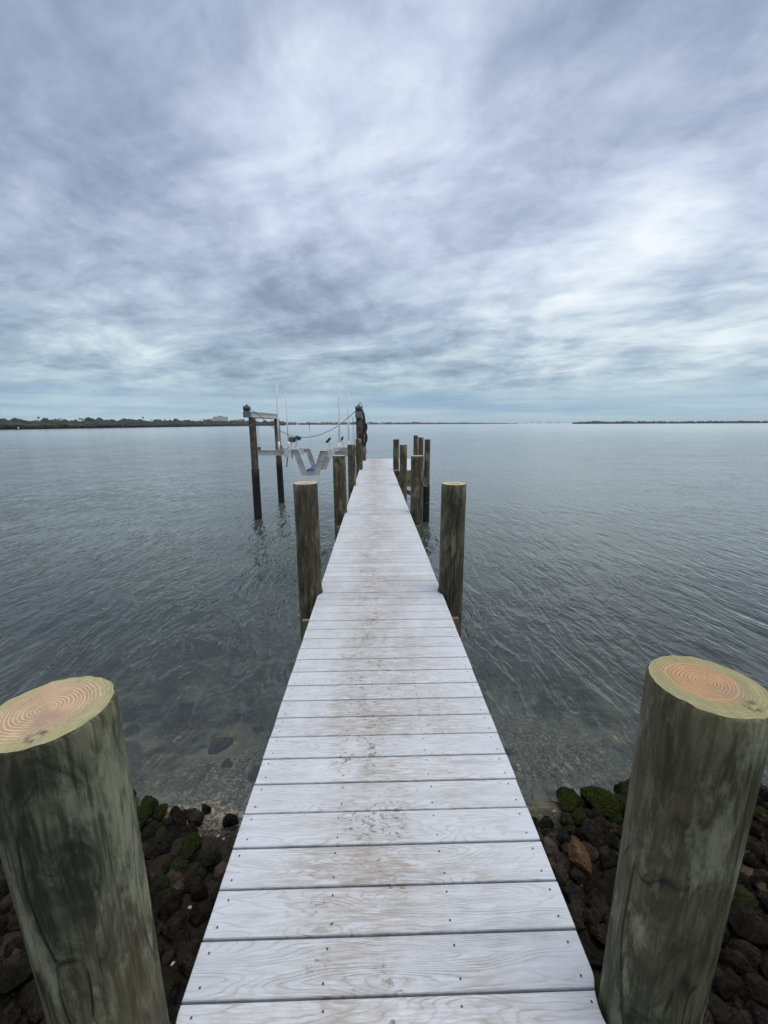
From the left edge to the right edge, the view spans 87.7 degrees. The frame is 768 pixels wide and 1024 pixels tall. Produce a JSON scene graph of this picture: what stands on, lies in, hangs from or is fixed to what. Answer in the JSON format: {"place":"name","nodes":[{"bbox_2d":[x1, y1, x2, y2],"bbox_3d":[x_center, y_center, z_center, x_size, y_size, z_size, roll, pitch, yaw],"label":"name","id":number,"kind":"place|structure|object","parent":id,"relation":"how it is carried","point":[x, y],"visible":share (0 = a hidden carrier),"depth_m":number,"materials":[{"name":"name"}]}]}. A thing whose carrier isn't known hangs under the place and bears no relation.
{"place":"outdoors","nodes":[
{"label":"outdoors","id":0,"kind":"place"},
{"bbox_2d":[208,415,227,420],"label":"apartment building","id":1,"kind":"structure","parent":0,"point":[220,418],"depth_m":1356.16,"materials":[{"name":"white"}]},
{"bbox_2d":[0,423,767,709],"bbox_3d":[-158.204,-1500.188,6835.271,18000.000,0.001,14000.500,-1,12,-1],"label":"water","id":2,"kind":"structure","parent":0,"point":[110,535],"depth_m":13.89,"materials":[{"name":"liquid"}]},
{"bbox_2d":[243,384,365,519],"bbox_3d":[-2.903,-1.499,16.685,4.304,7.022,3.842,-1,12,-1],"label":"lift","id":3,"kind":"object","parent":2,"relation":"in","point":[320,464],"visible":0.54,"depth_m":14.86,"materials":[{"name":"metal"}]},
{"bbox_2d":[359,403,367,452],"bbox_3d":[-0.751,-3.037,14.508,0.310,1.802,0.152,-1,12,-1],"label":"cable coil","id":4,"kind":"object","parent":3,"relation":"hanging from","point":[365,427],"visible":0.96,"depth_m":14.51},
{"bbox_2d":[556,787,567,793],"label":"rock","id":5,"kind":"object","parent":2,"relation":"in","point":[559,790],"visible":0.24,"depth_m":3.89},
{"bbox_2d":[613,779,629,796],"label":"rock","id":6,"kind":"object","parent":2,"relation":"in","point":[622,787],"visible":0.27,"depth_m":3.82,"materials":[{"name":"stone"}]},
{"bbox_2d":[0,624,767,1023],"bbox_3d":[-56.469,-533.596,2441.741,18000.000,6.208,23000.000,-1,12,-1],"label":"ground","id":7,"kind":"structure","parent":0,"point":[556,698],"depth_m":5.95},
{"bbox_2d":[0,914,7,936],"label":"rock","id":8,"kind":"object","parent":7,"relation":"on","point":[3,920],"visible":0.88,"depth_m":2.55,"materials":[{"name":"stone"}]},
{"bbox_2d":[0,879,9,896],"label":"rock","id":9,"kind":"object","parent":7,"relation":"on","point":[4,890],"visible":0.77,"depth_m":2.87,"materials":[{"name":"stone"}]},
{"bbox_2d":[0,1002,17,1018],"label":"rock","id":10,"kind":"object","parent":7,"relation":"on","point":[8,1010],"visible":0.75,"depth_m":2.09,"materials":[{"name":"stone"}]},
{"bbox_2d":[9,904,15,913],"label":"rock","id":11,"kind":"object","parent":7,"relation":"on","point":[12,909],"visible":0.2,"depth_m":2.70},
{"bbox_2d":[5,936,22,958],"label":"rock","id":12,"kind":"object","parent":7,"relation":"on","point":[13,944],"visible":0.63,"depth_m":2.43,"materials":[{"name":"stone"}]},
{"bbox_2d":[10,915,19,930],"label":"rock","id":13,"kind":"object","parent":7,"relation":"on","point":[15,923],"visible":0.19,"depth_m":2.61,"materials":[{"name":"stone"}]},
{"bbox_2d":[0,955,32,993],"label":"rock","id":14,"kind":"object","parent":7,"relation":"on","point":[16,975],"visible":0.77,"depth_m":2.21,"materials":[{"name":"stone"}]},
{"bbox_2d":[27,992,44,1023],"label":"rock","id":15,"kind":"object","parent":7,"relation":"on","point":[35,1014],"visible":0.2,"depth_m":2.08,"materials":[{"name":"stone"}]},
{"bbox_2d":[122,710,138,722],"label":"rock","id":16,"kind":"object","parent":7,"relation":"on","point":[131,715],"visible":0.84,"depth_m":5.41,"materials":[{"name":"stone"}]},
{"bbox_2d":[124,723,139,737],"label":"rock","id":17,"kind":"object","parent":7,"relation":"on","point":[132,729],"visible":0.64,"depth_m":5.05,"materials":[{"name":"stone"}]},
{"bbox_2d":[136,804,153,829],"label":"rock","id":18,"kind":"object","parent":7,"relation":"on","point":[144,812],"visible":0.73,"depth_m":3.49,"materials":[{"name":"stone"}]},
{"bbox_2d":[141,831,152,841],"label":"rock","id":19,"kind":"object","parent":7,"relation":"on","point":[146,835],"visible":0.41,"depth_m":3.32,"materials":[{"name":"stone"}]},
{"bbox_2d":[146,867,149,886],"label":"rock","id":20,"kind":"object","parent":7,"relation":"on","point":[148,875],"visible":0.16,"depth_m":2.86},
{"bbox_2d":[141,795,158,809],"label":"rock","id":21,"kind":"object","parent":7,"relation":"on","point":[151,802],"visible":0.45,"depth_m":3.71,"materials":[{"name":"stone"}]},
{"bbox_2d":[150,895,154,911],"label":"rock","id":22,"kind":"object","parent":7,"relation":"on","point":[152,898],"visible":0.16,"depth_m":2.73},
{"bbox_2d":[151,803,168,822],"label":"rock","id":23,"kind":"object","parent":7,"relation":"on","point":[159,812],"visible":0.91,"depth_m":3.60,"materials":[{"name":"stone"}]},
{"bbox_2d":[154,826,165,844],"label":"rock","id":24,"kind":"object","parent":7,"relation":"on","point":[160,832],"visible":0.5,"depth_m":3.35,"materials":[{"name":"stone"}]},
{"bbox_2d":[157,938,164,958],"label":"rock","id":25,"kind":"object","parent":7,"relation":"on","point":[161,946],"visible":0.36,"depth_m":2.44,"materials":[{"name":"stone"}]},
{"bbox_2d":[155,872,170,889],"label":"rock","id":26,"kind":"object","parent":7,"relation":"on","point":[163,879],"visible":0.7,"depth_m":2.88,"materials":[{"name":"stone"}]},
{"bbox_2d":[156,887,175,896],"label":"rock","id":27,"kind":"object","parent":7,"relation":"on","point":[163,892],"visible":0.43,"depth_m":2.83,"materials":[{"name":"stone"}]},
{"bbox_2d":[162,857,173,871],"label":"rock","id":28,"kind":"object","parent":7,"relation":"on","point":[167,862],"visible":0.85,"depth_m":3.05,"materials":[{"name":"stone"}]},
{"bbox_2d":[156,888,182,922],"bbox_3d":[-1.446,2.639,2.684,0.170,0.177,0.178,0,12,1],"label":"rock","id":29,"kind":"object","parent":7,"relation":"on","point":[170,905],"visible":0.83,"depth_m":2.65,"materials":[{"name":"stone"}]},
{"bbox_2d":[160,830,182,853],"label":"rock","id":30,"kind":"object","parent":7,"relation":"on","point":[169,838],"visible":0.66,"depth_m":3.28,"materials":[{"name":"stone"}]},
{"bbox_2d":[163,979,180,1002],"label":"rock","id":31,"kind":"object","parent":7,"relation":"on","point":[170,985],"visible":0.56,"depth_m":2.23,"materials":[{"name":"stone"}]},
{"bbox_2d":[160,909,187,940],"bbox_3d":[-1.352,2.665,2.586,0.145,0.106,0.158,1,5,12],"label":"rock","id":32,"kind":"object","parent":7,"relation":"on","point":[174,924],"visible":0.88,"depth_m":2.55,"materials":[{"name":"stone"}]},
{"bbox_2d":[168,1004,181,1023],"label":"rock","id":33,"kind":"object","parent":7,"relation":"on","point":[173,1010],"visible":0.36,"depth_m":2.10,"materials":[{"name":"stone"}]},
{"bbox_2d":[169,806,180,815],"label":"rock","id":34,"kind":"object","parent":7,"relation":"on","point":[174,809],"visible":0.52,"depth_m":3.65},
{"bbox_2d":[169,810,187,832],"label":"rock","id":35,"kind":"object","parent":7,"relation":"on","point":[178,820],"visible":0.81,"depth_m":3.48,"materials":[{"name":"stone"}]},
{"bbox_2d":[168,859,188,872],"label":"rock","id":36,"kind":"object","parent":7,"relation":"on","point":[181,865],"visible":0.59,"depth_m":3.01,"materials":[{"name":"stone"}]},
{"bbox_2d":[177,938,202,978],"bbox_3d":[-1.143,2.695,2.410,0.195,0.150,0.193,8,28,-39],"label":"rock","id":37,"kind":"object","parent":7,"relation":"on","point":[187,953],"visible":0.51,"depth_m":2.37,"materials":[{"name":"stone"}]},
{"bbox_2d":[183,823,197,832],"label":"rock","id":38,"kind":"object","parent":7,"relation":"on","point":[192,827],"visible":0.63,"depth_m":3.41,"materials":[{"name":"stone"}]},
{"bbox_2d":[181,831,202,859],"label":"rock","id":39,"kind":"object","parent":7,"relation":"on","point":[192,845],"visible":1,"depth_m":3.15,"materials":[{"name":"stone"}]},
{"bbox_2d":[190,868,197,877],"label":"rock","id":40,"kind":"object","parent":7,"relation":"on","point":[194,874],"visible":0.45,"depth_m":2.93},
{"bbox_2d":[189,904,200,925],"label":"rock","id":41,"kind":"object","parent":7,"relation":"on","point":[195,912],"visible":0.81,"depth_m":2.66,"materials":[{"name":"stone"}]},
{"bbox_2d":[190,882,208,900],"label":"rock","id":42,"kind":"object","parent":7,"relation":"on","point":[199,891],"visible":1,"depth_m":2.81,"materials":[{"name":"stone"}]},
{"bbox_2d":[194,810,204,826],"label":"rock","id":43,"kind":"object","parent":7,"relation":"on","point":[199,818],"visible":0.99,"depth_m":3.53,"materials":[{"name":"stone"}]},
{"bbox_2d":[202,804,210,814],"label":"rock","id":44,"kind":"object","parent":7,"relation":"on","point":[206,808],"visible":0.81,"depth_m":3.67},
{"bbox_2d":[199,845,223,867],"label":"rock","id":45,"kind":"object","parent":7,"relation":"on","point":[211,857],"visible":0.91,"depth_m":3.04,"materials":[{"name":"stone"}]},
{"bbox_2d":[210,886,219,906],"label":"rock","id":46,"kind":"object","parent":7,"relation":"on","point":[214,894],"visible":0.48,"depth_m":2.78,"materials":[{"name":"stone"}]},
{"bbox_2d":[208,737,232,754],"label":"rock","id":47,"kind":"object","parent":7,"relation":"on","point":[218,745],"visible":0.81,"depth_m":4.73,"materials":[{"name":"stone"}]},
{"bbox_2d":[221,758,232,767],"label":"rock","id":48,"kind":"object","parent":7,"relation":"on","point":[226,763],"visible":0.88,"depth_m":4.37,"materials":[{"name":"stone"}]},
{"bbox_2d":[222,813,238,827],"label":"rock","id":49,"kind":"object","parent":7,"relation":"on","point":[229,819],"visible":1,"depth_m":3.48,"materials":[{"name":"stone"}]},
{"bbox_2d":[248,765,260,782],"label":"rock","id":50,"kind":"object","parent":7,"relation":"on","point":[253,772],"visible":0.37,"depth_m":4.21,"materials":[{"name":"stone"}]},
{"bbox_2d":[253,726,264,733],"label":"rock","id":51,"kind":"object","parent":7,"relation":"on","point":[260,729],"visible":0.99,"depth_m":5.09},
{"bbox_2d":[0,435,767,1023],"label":"pier","id":52,"kind":"structure","parent":7,"relation":"on","point":[388,863],"depth_m":1.24,"materials":[{"name":"weathered wood planks"},{"name":"wood pilings"}]},
{"bbox_2d":[0,783,767,1023],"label":"rubble","id":53,"kind":"object","parent":7,"relation":"on","point":[719,1010],"visible":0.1,"depth_m":2.77,"materials":[{"name":"stone"}]},
{"bbox_2d":[20,941,27,957],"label":"rock","id":54,"kind":"object","parent":53,"relation":"on","point":[23,951],"visible":0.19,"depth_m":2.36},
{"bbox_2d":[544,836,558,856],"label":"rock","id":55,"kind":"object","parent":53,"relation":"on","point":[550,848],"visible":0.88,"depth_m":3.09,"materials":[{"name":"stone"}]},
{"bbox_2d":[4,751,765,1002],"bbox_3d":[0.009,2.657,2.584,8.823,1.163,3.939,-1,12,-1],"label":"shell grit","id":56,"kind":"object","parent":7,"relation":"on","point":[235,827],"visible":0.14,"depth_m":4.12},
{"bbox_2d":[503,747,511,755],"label":"rock","id":57,"kind":"object","parent":7,"relation":"on","point":[508,752],"visible":0.26,"depth_m":4.60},
{"bbox_2d":[531,817,540,827],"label":"rock","id":58,"kind":"object","parent":7,"relation":"on","point":[536,821],"visible":0.36,"depth_m":3.45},
{"bbox_2d":[541,828,550,836],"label":"rock","id":59,"kind":"object","parent":7,"relation":"on","point":[545,831],"visible":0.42,"depth_m":3.35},
{"bbox_2d":[540,815,553,828],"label":"rock","id":60,"kind":"object","parent":7,"relation":"on","point":[546,821],"visible":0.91,"depth_m":3.45,"materials":[{"name":"stone"}]},
{"bbox_2d":[554,873,565,890],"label":"rock","id":61,"kind":"object","parent":7,"relation":"on","point":[561,882],"visible":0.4,"depth_m":2.88,"materials":[{"name":"stone"}]},
{"bbox_2d":[556,830,570,844],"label":"rock","id":62,"kind":"object","parent":7,"relation":"on","point":[562,837],"visible":0.74,"depth_m":3.22,"materials":[{"name":"stone"}]},
{"bbox_2d":[561,825,575,837],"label":"rock","id":63,"kind":"object","parent":7,"relation":"on","point":[570,830],"visible":0.56,"depth_m":3.30,"materials":[{"name":"stone"}]},
{"bbox_2d":[558,788,580,811],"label":"rock","id":64,"kind":"object","parent":7,"relation":"on","point":[569,799],"visible":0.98,"depth_m":3.71,"materials":[{"name":"stone"}]},
{"bbox_2d":[566,903,586,931],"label":"rock","id":65,"kind":"object","parent":7,"relation":"on","point":[579,924],"visible":0.28,"depth_m":2.51,"materials":[{"name":"stone"}]},
{"bbox_2d":[572,808,584,826],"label":"rock","id":66,"kind":"object","parent":7,"relation":"on","point":[578,815],"visible":0.86,"depth_m":3.46,"materials":[{"name":"stone"}]},
{"bbox_2d":[567,839,591,873],"bbox_3d":[1.469,2.581,3.005,0.128,0.158,0.228,-6,13,-23],"label":"rock","id":67,"kind":"object","parent":7,"relation":"on","point":[578,855],"visible":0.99,"depth_m":2.98,"materials":[{"name":"stone"}]},
{"bbox_2d":[575,827,604,849],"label":"rock","id":68,"kind":"object","parent":7,"relation":"on","point":[595,839],"visible":0.75,"depth_m":3.19,"materials":[{"name":"stone"}]},
{"bbox_2d":[577,931,603,969],"bbox_3d":[1.252,2.656,2.418,0.148,0.096,0.166,1,12,4],"label":"rock","id":69,"kind":"object","parent":7,"relation":"on","point":[595,958],"visible":0.66,"depth_m":2.38,"materials":[{"name":"stone"}]},
{"bbox_2d":[583,907,600,928],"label":"rock","id":70,"kind":"object","parent":7,"relation":"on","point":[592,916],"visible":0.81,"depth_m":2.60,"materials":[{"name":"stone"}]},
{"bbox_2d":[581,819,602,835],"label":"rock","id":71,"kind":"object","parent":7,"relation":"on","point":[593,824],"visible":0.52,"depth_m":3.33,"materials":[{"name":"stone"}]},
{"bbox_2d":[585,809,599,818],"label":"rock","id":72,"kind":"object","parent":7,"relation":"on","point":[591,814],"visible":0.64,"depth_m":3.50,"materials":[{"name":"stone"}]},
{"bbox_2d":[593,973,600,996],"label":"rock","id":73,"kind":"object","parent":7,"relation":"on","point":[597,978],"visible":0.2,"depth_m":2.18,"materials":[{"name":"stone"}]},
{"bbox_2d":[591,923,607,947],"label":"rock","id":74,"kind":"object","parent":7,"relation":"on","point":[599,935],"visible":0.56,"depth_m":2.48,"materials":[{"name":"stone"}]},
{"bbox_2d":[590,887,610,911],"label":"rock","id":75,"kind":"object","parent":7,"relation":"on","point":[596,893],"visible":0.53,"depth_m":2.71,"materials":[{"name":"stone"}]},
{"bbox_2d":[580,786,623,818],"bbox_3d":[1.986,2.658,3.656,0.359,0.209,0.227,7,14,30],"label":"rock","id":76,"kind":"object","parent":7,"relation":"on","point":[607,804],"visible":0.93,"depth_m":3.61,"materials":[{"name":"stone"}]},
{"bbox_2d":[594,816,609,834],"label":"rock","id":77,"kind":"object","parent":7,"relation":"on","point":[604,823],"visible":0.65,"depth_m":3.38,"materials":[{"name":"stone"}]},
{"bbox_2d":[598,853,615,870],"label":"rock","id":78,"kind":"object","parent":7,"relation":"on","point":[607,862],"visible":0.96,"depth_m":2.96,"materials":[{"name":"stone"}]},
{"bbox_2d":[604,912,609,924],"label":"rock","id":79,"kind":"object","parent":7,"relation":"on","point":[607,917],"visible":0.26,"depth_m":2.56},
{"bbox_2d":[601,872,615,902],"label":"rock","id":80,"kind":"object","parent":7,"relation":"on","point":[609,878],"visible":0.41,"depth_m":2.80,"materials":[{"name":"stone"}]},
{"bbox_2d":[604,832,617,847],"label":"rock","id":81,"kind":"object","parent":7,"relation":"on","point":[611,838],"visible":0.98,"depth_m":3.21,"materials":[{"name":"stone"}]},
{"bbox_2d":[609,851,618,866],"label":"rock","id":82,"kind":"object","parent":7,"relation":"on","point":[613,855],"visible":0.27,"depth_m":3.06,"materials":[{"name":"stone"}]},
{"bbox_2d":[609,813,623,825],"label":"rock","id":83,"kind":"object","parent":7,"relation":"on","point":[618,818],"visible":0.63,"depth_m":3.48,"materials":[{"name":"stone"}]},
{"bbox_2d":[613,793,626,805],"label":"rock","id":84,"kind":"object","parent":7,"relation":"on","point":[621,799],"visible":0.43,"depth_m":3.70,"materials":[{"name":"stone"}]},
{"bbox_2d":[718,947,722,959],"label":"rock","id":85,"kind":"object","parent":7,"relation":"on","point":[720,953],"visible":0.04,"depth_m":2.33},
{"bbox_2d":[721,930,729,947],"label":"rock","id":86,"kind":"object","parent":7,"relation":"on","point":[726,937],"visible":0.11,"depth_m":2.42,"materials":[{"name":"stone"}]},
{"bbox_2d":[715,976,738,1001],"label":"rock","id":87,"kind":"object","parent":7,"relation":"on","point":[726,989],"visible":0.99,"depth_m":2.18,"materials":[{"name":"stone"}]},
{"bbox_2d":[720,946,743,975],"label":"rock","id":88,"kind":"object","parent":7,"relation":"on","point":[729,957],"visible":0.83,"depth_m":2.30,"materials":[{"name":"stone"}]},
{"bbox_2d":[728,939,760,968],"bbox_3d":[2.132,2.603,2.360,0.155,0.112,0.116,-24,10,38],"label":"rock","id":89,"kind":"object","parent":7,"relation":"on","point":[751,952],"visible":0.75,"depth_m":2.34,"materials":[{"name":"stone"}]},
{"bbox_2d":[737,871,751,891],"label":"rock","id":90,"kind":"object","parent":7,"relation":"on","point":[743,879],"visible":0.41,"depth_m":2.81,"materials":[{"name":"stone"}]},
{"bbox_2d":[733,883,761,915],"bbox_3d":[2.411,2.617,2.687,0.197,0.175,0.224,3,-14,45],"label":"rock","id":91,"kind":"object","parent":7,"relation":"on","point":[743,896],"visible":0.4,"depth_m":2.64,"materials":[{"name":"stone"}]},
{"bbox_2d":[728,900,767,948],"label":"rock","id":92,"kind":"object","parent":7,"relation":"on","point":[747,925],"visible":0.78,"depth_m":2.47,"materials":[{"name":"stone"}]},
{"bbox_2d":[745,844,751,853],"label":"rock","id":93,"kind":"object","parent":7,"relation":"on","point":[748,847],"visible":0.25,"depth_m":3.14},
{"bbox_2d":[737,980,767,1008],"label":"rock","id":94,"kind":"object","parent":7,"relation":"on","point":[756,992],"visible":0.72,"depth_m":2.13,"materials":[{"name":"stone"}]},
{"bbox_2d":[745,852,763,868],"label":"rock","id":95,"kind":"object","parent":7,"relation":"on","point":[752,861],"visible":0.81,"depth_m":3.05,"materials":[{"name":"stone"}]},
{"bbox_2d":[753,808,761,819],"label":"rock","id":96,"kind":"object","parent":7,"relation":"on","point":[757,814],"visible":0.41,"depth_m":3.51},
{"bbox_2d":[750,823,765,839],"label":"rock","id":97,"kind":"object","parent":7,"relation":"on","point":[756,830],"visible":0.66,"depth_m":3.33,"materials":[{"name":"stone"}]},
{"bbox_2d":[749,999,767,1023],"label":"rock","id":98,"kind":"object","parent":7,"relation":"on","point":[759,1014],"visible":0.98,"depth_m":2.02,"materials":[{"name":"stone"}]},
{"bbox_2d":[749,868,767,888],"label":"rock","id":99,"kind":"object","parent":7,"relation":"on","point":[756,877],"visible":0.81,"depth_m":2.88,"materials":[{"name":"stone"}]},
{"bbox_2d":[756,795,763,805],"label":"rock","id":100,"kind":"object","parent":7,"relation":"on","point":[760,801],"visible":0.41,"depth_m":3.70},
{"bbox_2d":[755,890,767,912],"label":"rock","id":101,"kind":"object","parent":7,"relation":"on","point":[761,896],"visible":1,"depth_m":2.70,"materials":[{"name":"stone"}]},
{"bbox_2d":[757,820,767,828],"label":"rock","id":102,"kind":"object","parent":7,"relation":"on","point":[764,823],"visible":0.6,"depth_m":3.40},
{"bbox_2d":[760,829,767,849],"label":"rock","id":103,"kind":"object","parent":7,"relation":"on","point":[764,834],"visible":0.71,"depth_m":3.22,"materials":[{"name":"stone"}]},
{"bbox_2d":[760,789,767,801],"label":"rock","id":104,"kind":"object","parent":7,"relation":"on","point":[764,794],"visible":0.75,"depth_m":3.74,"materials":[{"name":"stone"}]},
{"bbox_2d":[0,0,767,422],"label":"sky","id":105,"kind":"structure","parent":0,"point":[431,211],"materials":[{"name":"grey"}]},
{"bbox_3d":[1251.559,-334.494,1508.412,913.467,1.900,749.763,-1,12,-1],"label":"land","id":106,"kind":"structure","parent":0,"visible":0},
{"bbox_2d":[572,420,767,423],"bbox_3d":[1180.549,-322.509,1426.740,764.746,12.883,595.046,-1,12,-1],"label":"island wood","id":107,"kind":"object","parent":106,"relation":"on","point":[627,422],"visible":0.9,"depth_m":1477.52,"materials":[{"name":"green plant"}]},
{"bbox_3d":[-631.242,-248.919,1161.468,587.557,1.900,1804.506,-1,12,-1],"label":"land","id":108,"kind":"structure","parent":0,"visible":0},
{"bbox_2d":[0,417,285,429],"bbox_3d":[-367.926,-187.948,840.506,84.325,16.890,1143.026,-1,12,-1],"label":"mangrove wood","id":109,"kind":"object","parent":108,"relation":"on","point":[45,423],"visible":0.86,"depth_m":556.23,"materials":[{"name":"green plant"}]},
{"bbox_3d":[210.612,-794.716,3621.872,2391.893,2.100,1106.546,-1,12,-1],"label":"land","id":110,"kind":"structure","parent":0,"visible":0},
{"bbox_2d":[285,422,517,424],"bbox_3d":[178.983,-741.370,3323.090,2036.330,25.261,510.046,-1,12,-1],"label":"wooded shore","id":111,"kind":"structure","parent":110,"relation":"on","point":[322,423],"depth_m":3278.34,"materials":[{"name":"green plant"}]}
]}

